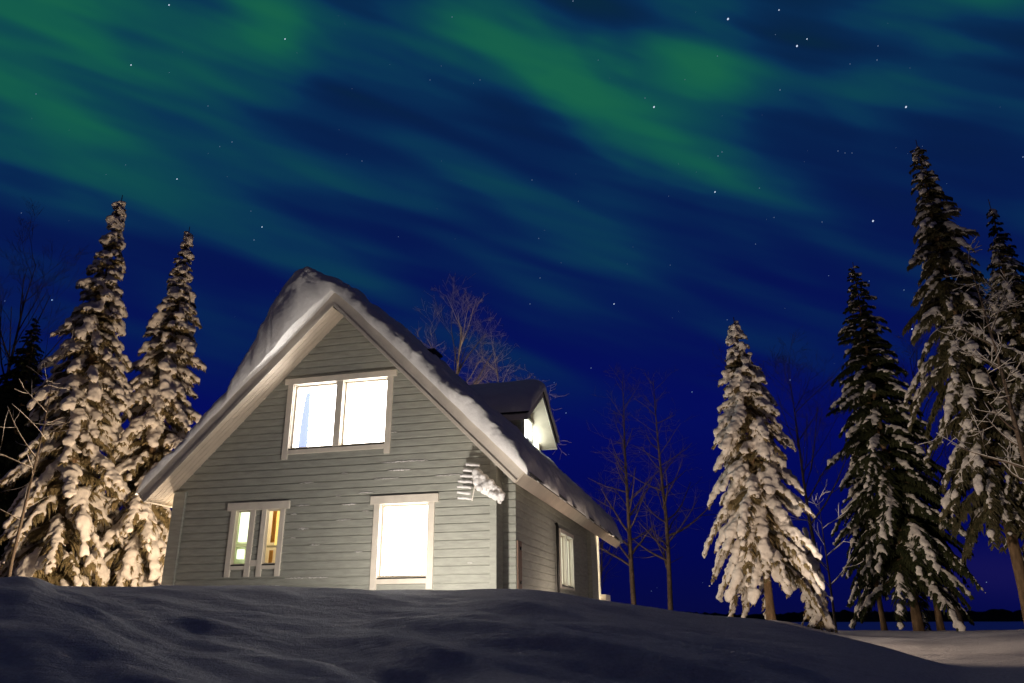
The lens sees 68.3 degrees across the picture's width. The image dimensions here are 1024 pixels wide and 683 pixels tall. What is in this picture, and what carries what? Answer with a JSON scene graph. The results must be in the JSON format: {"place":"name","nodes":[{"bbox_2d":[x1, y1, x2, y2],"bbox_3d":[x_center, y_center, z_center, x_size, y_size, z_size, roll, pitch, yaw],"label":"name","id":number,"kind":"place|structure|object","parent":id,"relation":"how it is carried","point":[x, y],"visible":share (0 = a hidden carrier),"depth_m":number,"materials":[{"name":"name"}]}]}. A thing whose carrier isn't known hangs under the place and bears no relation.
{"place":"outdoors","nodes":[
{"label":"outdoors","id":0,"kind":"place"},
{"bbox_2d":[0,576,1023,682],"bbox_3d":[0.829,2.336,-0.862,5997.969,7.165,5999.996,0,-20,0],"label":"ground","id":1,"kind":"structure","parent":0,"point":[51,633],"depth_m":5.12,"materials":[{"name":"white snow"}]},
{"bbox_2d":[0,327,43,576],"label":"spruce tree","id":2,"kind":"object","parent":1,"relation":"on","point":[11,448],"visible":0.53,"depth_m":25.45,"materials":[{"name":"green plant"}]},
{"bbox_2d":[0,316,48,557],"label":"spruce tree","id":3,"kind":"object","parent":1,"relation":"on","point":[16,358],"visible":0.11,"depth_m":27.81,"materials":[{"name":"green plant"}]},
{"bbox_2d":[0,324,87,576],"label":"birch tree","id":4,"kind":"object","parent":1,"relation":"on","point":[10,568],"visible":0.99,"depth_m":17.95,"materials":[{"name":"brown plant"}]},
{"bbox_2d":[0,199,100,385],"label":"birch tree","id":5,"kind":"object","parent":1,"relation":"on","point":[23,301],"visible":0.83,"depth_m":30.40,"materials":[{"name":"brown plant"}]},
{"bbox_2d":[3,467,97,551],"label":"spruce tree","id":6,"kind":"object","parent":1,"relation":"on","point":[54,510],"depth_m":26.45,"materials":[{"name":"green plant"}]},
{"bbox_2d":[0,195,135,586],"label":"spruce tree","id":7,"kind":"object","parent":1,"relation":"on","point":[93,377],"visible":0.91,"depth_m":21.95,"materials":[{"name":"white plant"}]},
{"bbox_2d":[67,227,206,586],"bbox_3d":[-11.281,2.557,23.939,3.808,14.203,3.723,0,-20,0],"label":"spruce tree","id":8,"kind":"object","parent":1,"relation":"on","point":[163,382],"visible":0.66,"depth_m":23.49,"materials":[{"name":"white plant"}]},
{"bbox_2d":[138,293,620,600],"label":"wooden house","id":9,"kind":"structure","parent":1,"relation":"on","point":[337,441],"depth_m":14.96,"materials":[{"name":"paint"}]},
{"bbox_2d":[223,510,255,577],"bbox_3d":[-5.343,3.980,14.878,0.545,1.270,0.088,-6,-21,14],"label":"window","id":10,"kind":"structure","parent":9,"relation":"in","point":[234,519],"depth_m":14.84,"materials":[{"name":"paint"}]},
{"bbox_2d":[255,509,285,576],"bbox_3d":[-4.690,3.917,14.719,0.505,1.270,0.088,-6,-21,14],"label":"window","id":11,"kind":"structure","parent":9,"relation":"in","point":[260,564],"depth_m":14.68,"materials":[{"name":"paint"}]},
{"bbox_2d":[281,369,397,459],"bbox_3d":[-3.503,1.505,15.320,2.500,1.695,0.206,-6,-21,14],"label":"window","id":12,"kind":"structure","parent":9,"relation":"in","point":[353,411],"depth_m":15.39,"materials":[{"name":"glass"}]},
{"bbox_2d":[133,267,622,542],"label":"roof snow","id":13,"kind":"structure","parent":9,"relation":"on","point":[302,297],"depth_m":15.32,"materials":[{"name":"white snow"}]},
{"bbox_2d":[369,493,438,589],"bbox_3d":[-2.013,3.734,14.091,1.375,1.705,0.206,-6,-21,14],"label":"window","id":14,"kind":"structure","parent":9,"relation":"in","point":[402,550],"depth_m":14.16,"materials":[{"name":"glass"}]},
{"bbox_2d":[457,463,504,503],"bbox_3d":[-0.556,2.580,13.755,0.869,0.759,0.306,3,-20,-10],"label":"roof aerial","id":15,"kind":"object","parent":9,"relation":"attached to","point":[485,484],"visible":1,"depth_m":13.68,"materials":[{"name":"metal"}]},
{"bbox_2d":[470,379,559,442],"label":"dormer snow","id":16,"kind":"structure","parent":9,"relation":"on","point":[512,396],"depth_m":20.07,"materials":[{"name":"white snow"}]},
{"bbox_2d":[523,418,539,448],"bbox_3d":[0.518,2.830,21.630,0.159,1.100,2.060,-6,-21,14],"label":"window","id":17,"kind":"structure","parent":9,"relation":"in","point":[528,424],"depth_m":21.66,"materials":[{"name":"glass"}]},
{"bbox_2d":[559,528,574,590],"bbox_3d":[1.268,5.336,18.416,0.206,1.350,1.780,-6,-21,14],"label":"window","id":18,"kind":"structure","parent":9,"relation":"in","point":[566,545],"depth_m":18.45,"materials":[{"name":"glass"}]},
{"bbox_2d":[412,273,519,384],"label":"birch tree","id":19,"kind":"object","parent":1,"relation":"on","point":[458,368],"visible":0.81,"depth_m":32.82,"materials":[{"name":"brown plant"}]},
{"bbox_2d":[460,312,567,454],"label":"birch tree","id":20,"kind":"object","parent":1,"relation":"on","point":[488,368],"visible":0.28,"depth_m":31.75,"materials":[{"name":"brown plant"}]},
{"bbox_2d":[581,461,637,591],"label":"alder tree","id":21,"kind":"object","parent":1,"relation":"on","point":[604,567],"visible":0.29,"depth_m":42.44,"materials":[{"name":"brown plant"}]},
{"bbox_2d":[578,363,680,604],"bbox_3d":[5.370,6.681,35.839,4.970,12.398,5.438,0,-20,0],"label":"alder tree","id":22,"kind":"object","parent":1,"relation":"on","point":[629,556],"visible":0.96,"depth_m":35.54,"materials":[{"name":"brown plant"}]},
{"bbox_2d":[617,366,716,609],"bbox_3d":[7.674,6.951,35.401,5.578,12.050,5.739,6,-21,-16],"label":"alder tree","id":23,"kind":"object","parent":1,"relation":"on","point":[667,560],"visible":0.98,"depth_m":35.13,"materials":[{"name":"brown plant"}]},
{"bbox_2d":[702,317,826,621],"bbox_3d":[6.072,3.044,19.097,2.713,7.901,2.743,0,-20,0],"label":"spruce tree","id":24,"kind":"object","parent":1,"relation":"on","point":[760,527],"visible":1,"depth_m":18.48,"materials":[{"name":"white plant"}]},
{"bbox_2d":[711,328,864,606],"bbox_3d":[13.781,5.967,33.648,7.907,14.416,6.250,-12,-23,28],"label":"birch tree","id":25,"kind":"object","parent":1,"relation":"on","point":[803,479],"visible":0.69,"depth_m":34.44,"materials":[{"name":"brown plant"}]},
{"bbox_2d":[801,527,837,632],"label":"spruce tree","id":26,"kind":"object","parent":1,"relation":"on","point":[816,621],"visible":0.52,"depth_m":18.71,"materials":[{"name":"white plant"}]},
{"bbox_2d":[790,481,863,632],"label":"alder tree","id":27,"kind":"object","parent":1,"relation":"on","point":[830,588],"visible":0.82,"depth_m":20.36,"materials":[{"name":"brown plant"}]},
{"bbox_2d":[689,609,1022,621],"bbox_3d":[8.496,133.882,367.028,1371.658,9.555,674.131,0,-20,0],"label":"shore forest","id":28,"kind":"object","parent":1,"relation":"on","point":[996,615],"visible":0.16,"depth_m":551.46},
{"bbox_2d":[841,435,892,629],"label":"spruce tree","id":29,"kind":"object","parent":1,"relation":"on","point":[857,531],"visible":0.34,"depth_m":26.93,"materials":[{"name":"green plant"}]},
{"bbox_2d":[838,306,965,630],"bbox_3d":[17.620,4.872,32.156,7.075,15.518,8.631,17,-27,-40],"label":"birch tree","id":30,"kind":"object","parent":1,"relation":"on","point":[959,617],"visible":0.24,"depth_m":33.46,"materials":[{"name":"brown plant"}]},
{"bbox_2d":[825,262,985,630],"bbox_3d":[13.384,3.386,27.332,4.424,14.015,5.280,-9,-22,21],"label":"spruce tree","id":31,"kind":"object","parent":1,"relation":"on","point":[916,546],"visible":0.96,"depth_m":26.42,"materials":[{"name":"green plant"}]},
{"bbox_2d":[897,398,969,630],"bbox_3d":[14.667,5.703,27.277,2.251,9.002,2.396,0,-20,0],"label":"spruce tree","id":32,"kind":"object","parent":1,"relation":"on","point":[940,626],"visible":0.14,"depth_m":26.21,"materials":[{"name":"green plant"}]},
{"bbox_2d":[902,141,1023,622],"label":"spruce tree","id":33,"kind":"object","parent":1,"relation":"on","point":[939,234],"visible":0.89,"depth_m":24.68,"materials":[{"name":"green plant"}]},
{"bbox_2d":[918,236,1023,485],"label":"birch tree","id":34,"kind":"object","parent":1,"relation":"on","point":[1019,443],"visible":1,"depth_m":21.04,"materials":[{"name":"brown wood"}]},
{"bbox_2d":[983,238,1023,597],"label":"spruce tree","id":35,"kind":"object","parent":1,"relation":"on","point":[1005,327],"visible":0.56,"depth_m":24.60,"materials":[{"name":"green plant"}]},
{"bbox_2d":[986,199,1023,560],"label":"spruce tree","id":36,"kind":"object","parent":1,"relation":"on","point":[999,237],"visible":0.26,"depth_m":29.94,"materials":[{"name":"green plant"}]},
{"bbox_2d":[0,0,1023,614],"label":"sky","id":37,"kind":"structure","parent":0,"point":[470,133],"materials":[{"name":"blue"}]},
{"bbox_2d":[792,621,1023,630],"bbox_3d":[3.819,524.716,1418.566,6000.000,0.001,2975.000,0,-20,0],"label":"lake","id":38,"kind":"structure","parent":0,"point":[1012,625],"depth_m":307.04,"materials":[{"name":"blue"}]}
]}

